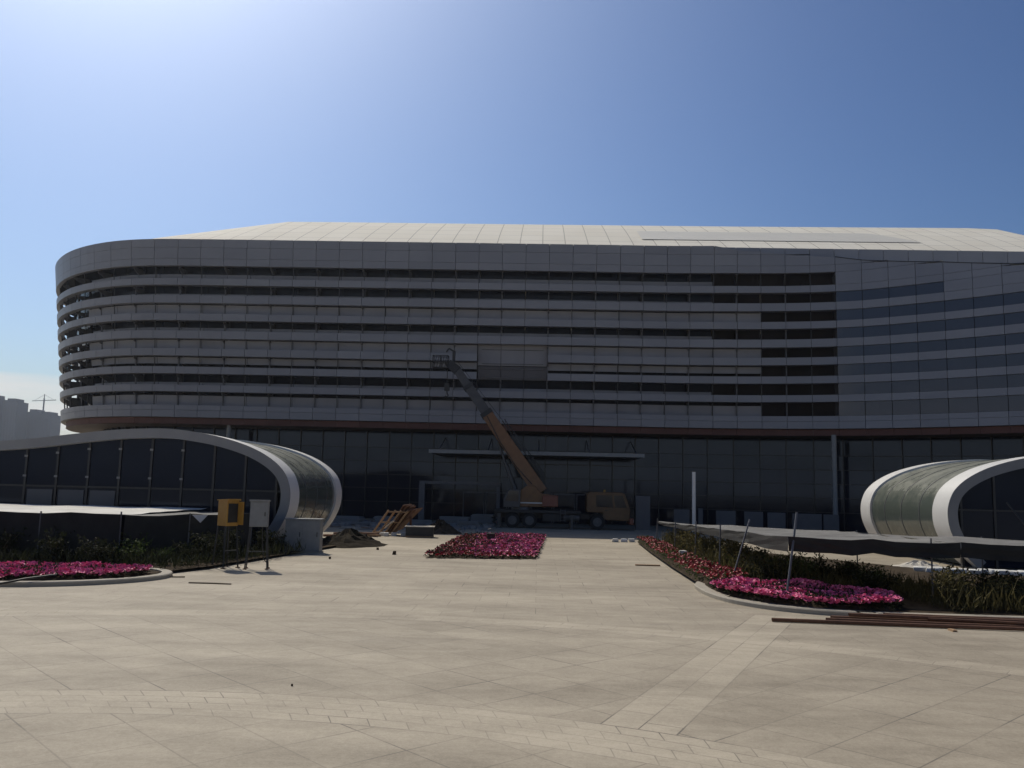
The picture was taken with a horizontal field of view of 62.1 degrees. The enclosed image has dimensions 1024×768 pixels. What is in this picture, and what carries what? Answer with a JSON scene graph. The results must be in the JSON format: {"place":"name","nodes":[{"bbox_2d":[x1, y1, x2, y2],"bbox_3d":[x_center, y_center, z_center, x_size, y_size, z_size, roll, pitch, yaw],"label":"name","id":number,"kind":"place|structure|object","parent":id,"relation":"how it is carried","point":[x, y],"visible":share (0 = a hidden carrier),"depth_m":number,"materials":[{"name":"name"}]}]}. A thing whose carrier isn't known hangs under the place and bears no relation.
{"place":"outdoors","nodes":[
{"label":"outdoors","id":0,"kind":"place"},
{"bbox_2d":[1,544,335,580],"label":"soil","id":1,"kind":"structure","parent":0,"point":[177,567],"depth_m":29.70,"materials":[{"name":"brown soil"}]},
{"bbox_2d":[27,525,75,562],"bbox_3d":[-15.741,5.519,29.083,1.420,1.325,1.601,3,-7,-11],"label":"shrub","id":2,"kind":"object","parent":1,"relation":"on","point":[51,544],"visible":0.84,"depth_m":28.85,"materials":[{"name":"green plant"}]},
{"bbox_2d":[0,559,152,580],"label":"flower bed","id":3,"kind":"object","parent":1,"relation":"on","point":[20,569],"visible":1,"depth_m":24.98,"materials":[{"name":"pink plant"}]},
{"bbox_2d":[70,534,116,561],"bbox_3d":[-14.125,5.579,28.438,1.426,1.102,1.266,-4,-9,38],"label":"shrub","id":4,"kind":"object","parent":1,"relation":"on","point":[95,548],"visible":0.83,"depth_m":28.39,"materials":[{"name":"green plant"}]},
{"bbox_2d":[0,503,251,561],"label":"shade net","id":5,"kind":"object","parent":1,"relation":"on","point":[91,522],"visible":0.73,"depth_m":30.65,"materials":[{"name":"fabric"}]},
{"bbox_2d":[115,537,153,563],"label":"shrub","id":6,"kind":"object","parent":1,"relation":"on","point":[137,548],"visible":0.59,"depth_m":29.34,"materials":[{"name":"green plant"}]},
{"bbox_2d":[0,539,305,568],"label":"grass","id":7,"kind":"structure","parent":1,"relation":"on","point":[148,558],"depth_m":28.97,"materials":[{"name":"green plant"}]},
{"bbox_2d":[189,531,230,559],"bbox_3d":[-11.018,5.911,30.934,1.479,1.205,1.312,2,-7,-7],"label":"shrub","id":8,"kind":"object","parent":1,"relation":"on","point":[210,546],"visible":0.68,"depth_m":30.94,"materials":[{"name":"green plant"}]},
{"bbox_2d":[209,499,243,568],"bbox_3d":[-10.041,5.243,29.911,1.096,2.390,0.740,-3,-8,34],"label":"electrical box","id":9,"kind":"object","parent":1,"relation":"on","point":[230,512],"visible":1,"depth_m":29.84,"materials":[{"name":"yellow paint"}]},
{"bbox_2d":[470,514,497,523],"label":"panel bundle","id":10,"kind":"object","parent":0,"point":[485,518],"visible":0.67,"depth_m":68.41,"materials":[{"name":"grey paint"}]},
{"bbox_2d":[0,518,1023,767],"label":"plaza","id":11,"kind":"structure","parent":0,"point":[580,646],"depth_m":13.95,"materials":[{"name":"stone"}]},
{"bbox_2d":[0,568,172,586],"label":"kerb","id":12,"kind":"structure","parent":11,"relation":"on","point":[163,574],"depth_m":24.05,"materials":[{"name":"concrete"}]},
{"bbox_2d":[0,428,341,544],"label":"glass pavilion","id":13,"kind":"structure","parent":11,"relation":"on","point":[153,467],"depth_m":38.73,"materials":[{"name":"glass"}]},
{"bbox_2d":[243,500,270,569],"bbox_3d":[-8.898,5.264,29.865,0.860,2.390,0.766,3,-7,-10],"label":"electrical box","id":14,"kind":"object","parent":11,"relation":"on","point":[259,513],"visible":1,"depth_m":29.67,"materials":[{"name":"grey paint"}]},
{"bbox_2d":[250,502,267,525],"bbox_3d":[-8.827,4.541,29.659,0.560,0.800,0.043,3,-7,-10],"label":"door","id":15,"kind":"structure","parent":14,"relation":"in","point":[258,517],"depth_m":29.66,"materials":[{"name":"grey paint"}]},
{"bbox_2d":[284,518,324,553],"bbox_3d":[-9.066,6.605,37.062,1.600,1.470,0.800,2,-7,-2],"label":"utility cabinet","id":16,"kind":"object","parent":11,"relation":"on","point":[308,532],"visible":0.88,"depth_m":36.71,"materials":[{"name":"grey metal"}]},
{"bbox_2d":[322,528,387,547],"bbox_3d":[-8.165,7.647,42.697,3.759,0.809,5.440,1,-7,2],"label":"soil mound","id":17,"kind":"object","parent":11,"relation":"on","point":[349,538],"visible":0.95,"depth_m":41.54,"materials":[{"name":"soil"}]},
{"bbox_2d":[372,504,422,533],"bbox_3d":[-6.951,8.191,51.503,2.980,1.900,1.451,-3,-8,33],"label":"formwork stack","id":18,"kind":"object","parent":11,"relation":"on","point":[406,514],"visible":0.82,"depth_m":51.18,"materials":[{"name":"brown wood"}]},
{"bbox_2d":[330,519,494,531],"bbox_3d":[-9.387,10.321,62.428,15.877,0.242,13.889,1,-7,2],"label":"rubble","id":19,"kind":"object","parent":11,"relation":"on","point":[484,527],"visible":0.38,"depth_m":61.42,"materials":[{"name":"grey stone"}]},
{"bbox_2d":[405,525,434,537],"bbox_3d":[-5.425,8.697,50.100,1.720,0.655,1.040,2,-7,-2],"label":"crate","id":20,"kind":"object","parent":11,"relation":"on","point":[415,531],"visible":1,"depth_m":49.61,"materials":[{"name":"black paint"}]},
{"bbox_2d":[429,519,461,533],"bbox_3d":[-4.666,9.179,54.894,2.997,0.894,2.489,1,-7,2],"label":"soil mound","id":21,"kind":"object","parent":11,"relation":"on","point":[442,526],"visible":0.73,"depth_m":54.44,"materials":[{"name":"grey soil"}]},
{"bbox_2d":[424,531,546,558],"bbox_3d":[-0.786,8.272,44.147,5.376,0.443,17.609,1,-7,2],"label":"flower bed","id":22,"kind":"object","parent":11,"relation":"on","point":[500,545],"visible":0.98,"depth_m":39.58,"materials":[{"name":"plant"}]},
{"bbox_2d":[432,348,633,529],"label":"crane truck","id":23,"kind":"object","parent":11,"relation":"on","point":[604,505],"visible":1,"depth_m":65.39,"materials":[{"name":"yellow metal"}]},
{"bbox_2d":[55,222,1023,531],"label":"curved hall building","id":24,"kind":"structure","parent":11,"relation":"on","point":[787,372],"depth_m":72.98,"materials":[{"name":"metal"}]},
{"bbox_2d":[74,267,711,302],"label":"ribbon window","id":25,"kind":"structure","parent":24,"relation":"in","point":[92,276],"depth_m":74.31,"materials":[{"name":"black glass"}]},
{"bbox_2d":[76,286,710,318],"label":"ribbon window","id":26,"kind":"structure","parent":24,"relation":"in","point":[159,289],"depth_m":74.24,"materials":[{"name":"black glass"}]},
{"bbox_2d":[76,304,710,334],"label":"ribbon window","id":27,"kind":"structure","parent":24,"relation":"in","point":[128,304],"depth_m":74.31,"materials":[{"name":"black glass"}]},
{"bbox_2d":[77,321,710,350],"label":"ribbon window","id":28,"kind":"structure","parent":24,"relation":"in","point":[188,324],"depth_m":74.22,"materials":[{"name":"black glass"}]},
{"bbox_2d":[78,339,710,364],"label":"ribbon window","id":29,"kind":"structure","parent":24,"relation":"in","point":[82,350],"depth_m":74.37,"materials":[{"name":"black glass"}]},
{"bbox_2d":[78,356,710,381],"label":"ribbon window","id":30,"kind":"structure","parent":24,"relation":"in","point":[145,364],"depth_m":74.30,"materials":[{"name":"black glass"}]},
{"bbox_2d":[79,391,709,428],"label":"ribbon window","id":31,"kind":"structure","parent":24,"relation":"in","point":[145,392],"depth_m":74.15,"materials":[{"name":"black glass"}]},
{"bbox_2d":[79,374,710,394],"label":"ribbon window","id":32,"kind":"structure","parent":24,"relation":"in","point":[509,384],"depth_m":74.17,"materials":[{"name":"black glass"}]},
{"bbox_2d":[464,493,473,520],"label":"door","id":33,"kind":"structure","parent":24,"relation":"in","point":[468,497],"depth_m":75.01,"materials":[{"name":"black glass"}]},
{"bbox_2d":[836,290,861,301],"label":"window","id":34,"kind":"structure","parent":24,"relation":"in","point":[844,295],"depth_m":69.80,"materials":[{"name":"blue glass"}]},
{"bbox_2d":[837,309,862,319],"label":"window","id":35,"kind":"structure","parent":24,"relation":"in","point":[852,314],"depth_m":69.59,"materials":[{"name":"blue glass"}]},
{"bbox_2d":[837,327,862,337],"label":"window","id":36,"kind":"structure","parent":24,"relation":"in","point":[852,332],"depth_m":69.44,"materials":[{"name":"blue glass"}]},
{"bbox_2d":[838,346,863,356],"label":"window","id":37,"kind":"structure","parent":24,"relation":"in","point":[846,350],"depth_m":69.25,"materials":[{"name":"blue glass"}]},
{"bbox_2d":[838,364,863,375],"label":"window","id":38,"kind":"structure","parent":24,"relation":"in","point":[845,369],"depth_m":69.09,"materials":[{"name":"blue glass"}]},
{"bbox_2d":[838,383,864,394],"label":"window","id":39,"kind":"structure","parent":24,"relation":"in","point":[844,388],"depth_m":68.91,"materials":[{"name":"grey glass"}]},
{"bbox_2d":[839,401,865,415],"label":"window","id":40,"kind":"structure","parent":24,"relation":"in","point":[845,408],"depth_m":68.73,"materials":[{"name":"grey glass"}]},
{"bbox_2d":[862,288,888,299],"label":"window","id":41,"kind":"structure","parent":24,"relation":"in","point":[881,293],"depth_m":68.86,"materials":[{"name":"blue glass"}]},
{"bbox_2d":[863,307,889,318],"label":"window","id":42,"kind":"structure","parent":24,"relation":"in","point":[880,312],"depth_m":68.68,"materials":[{"name":"blue glass"}]},
{"bbox_2d":[863,325,889,336],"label":"window","id":43,"kind":"structure","parent":24,"relation":"in","point":[883,330],"depth_m":68.50,"materials":[{"name":"blue glass"}]},
{"bbox_2d":[864,344,890,355],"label":"window","id":44,"kind":"structure","parent":24,"relation":"in","point":[882,349],"depth_m":68.31,"materials":[{"name":"blue glass"}]},
{"bbox_2d":[864,362,890,374],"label":"window","id":45,"kind":"structure","parent":24,"relation":"in","point":[870,368],"depth_m":68.13,"materials":[{"name":"blue glass"}]},
{"bbox_2d":[865,381,891,393],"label":"window","id":46,"kind":"structure","parent":24,"relation":"in","point":[870,387],"depth_m":67.96,"materials":[{"name":"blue glass"}]},
{"bbox_2d":[865,401,892,414],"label":"window","id":47,"kind":"structure","parent":24,"relation":"in","point":[872,407],"depth_m":67.73,"materials":[{"name":"grey glass"}]},
{"bbox_2d":[889,285,915,297],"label":"window","id":48,"kind":"structure","parent":24,"relation":"in","point":[902,291],"depth_m":67.76,"materials":[{"name":"blue glass"}]},
{"bbox_2d":[890,304,916,316],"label":"window","id":49,"kind":"structure","parent":24,"relation":"in","point":[902,310],"depth_m":67.57,"materials":[{"name":"blue glass"}]},
{"bbox_2d":[890,323,917,334],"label":"window","id":50,"kind":"structure","parent":24,"relation":"in","point":[908,328],"depth_m":67.38,"materials":[{"name":"blue glass"}]},
{"bbox_2d":[891,342,917,353],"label":"window","id":51,"kind":"structure","parent":24,"relation":"in","point":[912,347],"depth_m":67.20,"materials":[{"name":"blue glass"}]},
{"bbox_2d":[891,361,918,372],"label":"window","id":52,"kind":"structure","parent":24,"relation":"in","point":[906,366],"depth_m":67.01,"materials":[{"name":"blue glass"}]},
{"bbox_2d":[892,380,919,392],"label":"window","id":53,"kind":"structure","parent":24,"relation":"in","point":[913,385],"depth_m":66.84,"materials":[{"name":"blue glass"}]},
{"bbox_2d":[893,400,920,414],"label":"window","id":54,"kind":"structure","parent":24,"relation":"in","point":[900,407],"depth_m":66.65,"materials":[{"name":"grey glass"}]},
{"bbox_2d":[916,282,943,294],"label":"window","id":55,"kind":"structure","parent":24,"relation":"in","point":[938,287],"depth_m":66.59,"materials":[{"name":"blue glass"}]},
{"bbox_2d":[917,301,944,314],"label":"window","id":56,"kind":"structure","parent":24,"relation":"in","point":[932,307],"depth_m":66.40,"materials":[{"name":"blue glass"}]},
{"bbox_2d":[918,320,945,332],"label":"window","id":57,"kind":"structure","parent":24,"relation":"in","point":[931,326],"depth_m":66.21,"materials":[{"name":"blue glass"}]},
{"bbox_2d":[918,340,946,351],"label":"window","id":58,"kind":"structure","parent":24,"relation":"in","point":[939,345],"depth_m":66.03,"materials":[{"name":"blue glass"}]},
{"bbox_2d":[919,359,946,371],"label":"window","id":59,"kind":"structure","parent":24,"relation":"in","point":[938,364],"depth_m":65.86,"materials":[{"name":"blue glass"}]},
{"bbox_2d":[920,379,947,391],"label":"window","id":60,"kind":"structure","parent":24,"relation":"in","point":[932,384],"depth_m":65.65,"materials":[{"name":"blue glass"}]},
{"bbox_2d":[920,399,948,413],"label":"window","id":61,"kind":"structure","parent":24,"relation":"in","point":[928,406],"depth_m":65.45,"materials":[{"name":"grey glass"}]},
{"bbox_2d":[945,298,973,311],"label":"window","id":62,"kind":"structure","parent":24,"relation":"in","point":[960,304],"depth_m":65.16,"materials":[{"name":"blue glass"}]},
{"bbox_2d":[946,317,974,330],"bbox_3d":[34.310,-4.577,65.068,1.964,0.841,0.211,-4,-9,39],"label":"window","id":63,"kind":"structure","parent":24,"relation":"in","point":[963,323],"depth_m":64.97,"materials":[{"name":"blue glass"}]},
{"bbox_2d":[946,337,975,349],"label":"window","id":64,"kind":"structure","parent":24,"relation":"in","point":[963,343],"depth_m":64.77,"materials":[{"name":"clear glass"}]},
{"bbox_2d":[947,357,976,369],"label":"window","id":65,"kind":"structure","parent":24,"relation":"in","point":[967,362],"depth_m":64.60,"materials":[{"name":"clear glass"}]},
{"bbox_2d":[948,377,977,390],"bbox_3d":[34.203,-0.011,64.510,1.964,0.913,0.211,-4,-9,39],"label":"window","id":66,"kind":"structure","parent":24,"relation":"in","point":[967,383],"depth_m":64.42,"materials":[{"name":"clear glass"}]},
{"bbox_2d":[949,397,978,412],"bbox_3d":[34.164,1.611,64.311,1.964,1.115,0.211,-4,-9,39],"label":"window","id":67,"kind":"structure","parent":24,"relation":"in","point":[956,405],"depth_m":64.22,"materials":[{"name":"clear glass"}]},
{"bbox_2d":[974,294,1003,308],"bbox_3d":[35.862,-6.178,63.938,1.962,0.857,0.210,-5,-9,42],"label":"window","id":68,"kind":"structure","parent":24,"relation":"in","point":[995,300],"depth_m":63.84,"materials":[{"name":"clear glass"}]},
{"bbox_2d":[975,314,1004,327],"bbox_3d":[35.827,-4.702,63.758,1.962,0.841,0.210,-5,-9,42],"label":"window","id":69,"kind":"structure","parent":24,"relation":"in","point":[992,320],"depth_m":63.66,"materials":[{"name":"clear glass"}]},
{"bbox_2d":[976,335,1005,347],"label":"window","id":70,"kind":"structure","parent":24,"relation":"in","point":[997,340],"depth_m":63.47,"materials":[{"name":"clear glass"}]},
{"bbox_2d":[976,354,1006,367],"bbox_3d":[35.756,-1.671,63.387,1.962,0.889,0.210,-5,-9,42],"label":"window","id":71,"kind":"structure","parent":24,"relation":"in","point":[993,360],"depth_m":63.29,"materials":[{"name":"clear glass"}]},
{"bbox_2d":[977,375,1007,388],"bbox_3d":[35.719,-0.136,63.199,1.962,0.913,0.210,-5,-9,42],"label":"window","id":72,"kind":"structure","parent":24,"relation":"in","point":[1001,381],"depth_m":63.10,"materials":[{"name":"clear glass"}]},
{"bbox_2d":[978,396,1008,411],"bbox_3d":[35.681,1.486,63.001,1.962,1.115,0.210,-5,-9,42],"label":"window","id":73,"kind":"structure","parent":24,"relation":"in","point":[994,403],"depth_m":62.90,"materials":[{"name":"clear glass"}]},
{"bbox_2d":[1004,292,1023,304],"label":"window","id":74,"kind":"structure","parent":24,"relation":"in","point":[1011,298],"depth_m":62.71,"materials":[{"name":"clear glass"}]},
{"bbox_2d":[1004,312,1023,324],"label":"window","id":75,"kind":"structure","parent":24,"relation":"in","point":[1010,318],"depth_m":62.56,"materials":[{"name":"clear glass"}]},
{"bbox_2d":[1006,353,1023,365],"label":"window","id":76,"kind":"structure","parent":24,"relation":"in","point":[1017,359],"depth_m":62.21,"materials":[{"name":"grey glass"}]},
{"bbox_2d":[1008,395,1023,410],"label":"window","id":77,"kind":"structure","parent":24,"relation":"in","point":[1016,402],"depth_m":61.90,"materials":[{"name":"grey glass"}]},
{"bbox_2d":[634,496,650,530],"bbox_3d":[10.009,9.919,65.204,1.240,2.620,0.720,1,-7,2],"label":"hoarding block","id":78,"kind":"object","parent":11,"relation":"on","point":[642,513],"depth_m":64.91,"materials":[{"name":"metal"}]},
{"bbox_2d":[674,509,688,528],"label":"upright board","id":79,"kind":"object","parent":11,"relation":"on","point":[681,515],"visible":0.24,"depth_m":67.80,"materials":[{"name":"metal"}]},
{"bbox_2d":[691,472,695,533],"bbox_3d":[12.114,8.044,56.600,0.360,4.350,0.360,1,-7,2],"label":"white post","id":80,"kind":"object","parent":11,"relation":"on","point":[693,497],"visible":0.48,"depth_m":56.56,"materials":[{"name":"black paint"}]},
{"bbox_2d":[716,511,735,524],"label":"upright board","id":81,"kind":"object","parent":11,"relation":"on","point":[725,517],"visible":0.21,"depth_m":67.68,"materials":[{"name":"metal"}]},
{"bbox_2d":[744,511,762,527],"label":"upright board","id":82,"kind":"object","parent":11,"relation":"on","point":[756,519],"visible":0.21,"depth_m":67.60,"materials":[{"name":"metal"}]},
{"bbox_2d":[767,512,785,528],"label":"upright board","id":83,"kind":"object","parent":11,"relation":"on","point":[776,520],"visible":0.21,"depth_m":67.54,"materials":[{"name":"metal"}]},
{"bbox_2d":[792,513,821,529],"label":"upright board","id":84,"kind":"object","parent":11,"relation":"on","point":[809,521],"visible":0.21,"depth_m":67.45,"materials":[{"name":"metal"}]},
{"bbox_2d":[823,514,838,530],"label":"upright board","id":85,"kind":"object","parent":11,"relation":"on","point":[830,522],"visible":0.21,"depth_m":67.39,"materials":[{"name":"metal"}]},
{"bbox_2d":[694,581,1023,617],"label":"kerb","id":86,"kind":"structure","parent":11,"relation":"on","point":[702,588],"depth_m":21.93,"materials":[{"name":"stone"}]},
{"bbox_2d":[772,618,1023,630],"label":"steel pipe","id":87,"kind":"object","parent":11,"relation":"on","point":[1007,628],"visible":0.97,"depth_m":19.80,"materials":[{"name":"metal"}]},
{"bbox_2d":[830,615,1015,624],"bbox_3d":[11.913,5.719,20.227,8.334,0.117,0.097,0,-7,7],"label":"steel pipe","id":88,"kind":"object","parent":11,"relation":"on","point":[832,616],"visible":0.47,"depth_m":20.52,"materials":[{"name":"brown metal"}]},
{"bbox_2d":[848,613,1023,621],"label":"steel pipe","id":89,"kind":"object","parent":88,"relation":"on","point":[895,616],"visible":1,"depth_m":20.42,"materials":[{"name":"brown metal"}]},
{"bbox_2d":[826,617,1023,626],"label":"steel pipe","id":90,"kind":"object","parent":11,"relation":"on","point":[897,621],"visible":0.57,"depth_m":20.21,"materials":[{"name":"brown metal"}]},
{"bbox_2d":[928,618,1023,624],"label":"steel pipe","id":91,"kind":"object","parent":90,"relation":"on","point":[977,621],"visible":1,"depth_m":20.16,"materials":[{"name":"brown metal"}]},
{"bbox_2d":[861,457,1023,568],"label":"glass pavilion","id":92,"kind":"structure","parent":11,"relation":"on","point":[966,498],"depth_m":37.79,"materials":[{"name":"glass"}]},
{"bbox_2d":[0,0,1023,434],"label":"sky","id":93,"kind":"structure","parent":0,"point":[120,119],"materials":[{"name":"blue"}]},
{"bbox_2d":[656,532,1023,615],"bbox_3d":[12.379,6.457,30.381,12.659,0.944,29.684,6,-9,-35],"label":"grass","id":94,"kind":"structure","parent":0,"point":[909,587],"depth_m":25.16,"materials":[{"name":"green plant"}]},
{"bbox_2d":[637,535,747,586],"bbox_3d":[7.119,7.479,37.700,1.812,0.540,23.100,1,-7,2],"label":"flower border","id":95,"kind":"object","parent":94,"relation":"on","point":[692,566],"visible":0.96,"depth_m":31.21,"materials":[{"name":"plant"}]},
{"bbox_2d":[689,533,723,560],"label":"bright shrub","id":96,"kind":"object","parent":94,"relation":"on","point":[707,543],"visible":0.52,"depth_m":35.18,"materials":[{"name":"green plant"}]},
{"bbox_2d":[714,539,748,567],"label":"bright shrub","id":97,"kind":"object","parent":94,"relation":"on","point":[735,547],"visible":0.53,"depth_m":31.26,"materials":[{"name":"green plant"}]},
{"bbox_2d":[751,557,800,578],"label":"shrub","id":98,"kind":"object","parent":94,"relation":"on","point":[765,571],"visible":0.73,"depth_m":27.35,"materials":[{"name":"green plant"}]},
{"bbox_2d":[774,555,820,579],"bbox_3d":[9.194,5.988,27.316,1.205,1.030,1.427,-4,-9,39],"label":"shrub","id":99,"kind":"object","parent":94,"relation":"on","point":[803,564],"visible":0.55,"depth_m":27.31,"materials":[{"name":"green plant"}]},
{"bbox_2d":[709,575,904,611],"bbox_3d":[8.162,5.869,23.939,4.586,0.500,5.074,1,-7,2],"label":"flower bed","id":100,"kind":"object","parent":94,"relation":"on","point":[803,592],"visible":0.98,"depth_m":22.85,"materials":[{"name":"plant"}]},
{"bbox_2d":[811,553,853,581],"bbox_3d":[10.486,6.064,27.877,1.434,1.066,1.612,-2,-8,28],"label":"shrub","id":101,"kind":"object","parent":94,"relation":"on","point":[822,568],"visible":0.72,"depth_m":27.66,"materials":[{"name":"green plant"}]},
{"bbox_2d":[656,512,1023,605],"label":"shade net","id":102,"kind":"object","parent":94,"relation":"on","point":[836,542],"visible":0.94,"depth_m":23.66,"materials":[{"name":"fabric"}]},
{"bbox_2d":[846,562,905,590],"bbox_3d":[10.972,5.828,25.405,1.518,0.954,1.707,-6,-10,44],"label":"shrub","id":103,"kind":"object","parent":94,"relation":"on","point":[870,581],"visible":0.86,"depth_m":25.25,"materials":[{"name":"green plant"}]},
{"bbox_2d":[928,563,978,608],"bbox_3d":[11.622,5.339,22.421,1.223,1.231,1.301,1,-7,6],"label":"bright shrub","id":104,"kind":"object","parent":94,"relation":"on","point":[949,577],"visible":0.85,"depth_m":22.39,"materials":[{"name":"green plant"}]},
{"bbox_2d":[964,568,1014,591],"bbox_3d":[13.552,5.776,24.425,1.368,0.940,1.174,1,-7,2],"label":"shrub","id":105,"kind":"object","parent":94,"relation":"on","point":[983,575],"visible":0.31,"depth_m":24.45,"materials":[{"name":"green plant"}]},
{"bbox_2d":[983,575,1023,609],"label":"bright shrub","id":106,"kind":"object","parent":94,"relation":"on","point":[1004,589],"visible":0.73,"depth_m":22.46,"materials":[{"name":"green plant"}]},
{"label":"ground","id":107,"kind":"structure","parent":0,"visible":0},
{"bbox_2d":[0,398,28,440],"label":"apartment tower","id":108,"kind":"structure","parent":107,"relation":"on","point":[14,418],"depth_m":926.58,"materials":[{"name":"grey concrete"}]},
{"bbox_2d":[25,409,44,438],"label":"apartment tower","id":109,"kind":"structure","parent":107,"relation":"on","point":[30,423],"depth_m":948.52,"materials":[{"name":"grey concrete"}]},
{"bbox_2d":[32,412,60,437],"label":"apartment tower","id":110,"kind":"structure","parent":107,"relation":"on","point":[47,424],"depth_m":943.35,"materials":[{"name":"grey concrete"}]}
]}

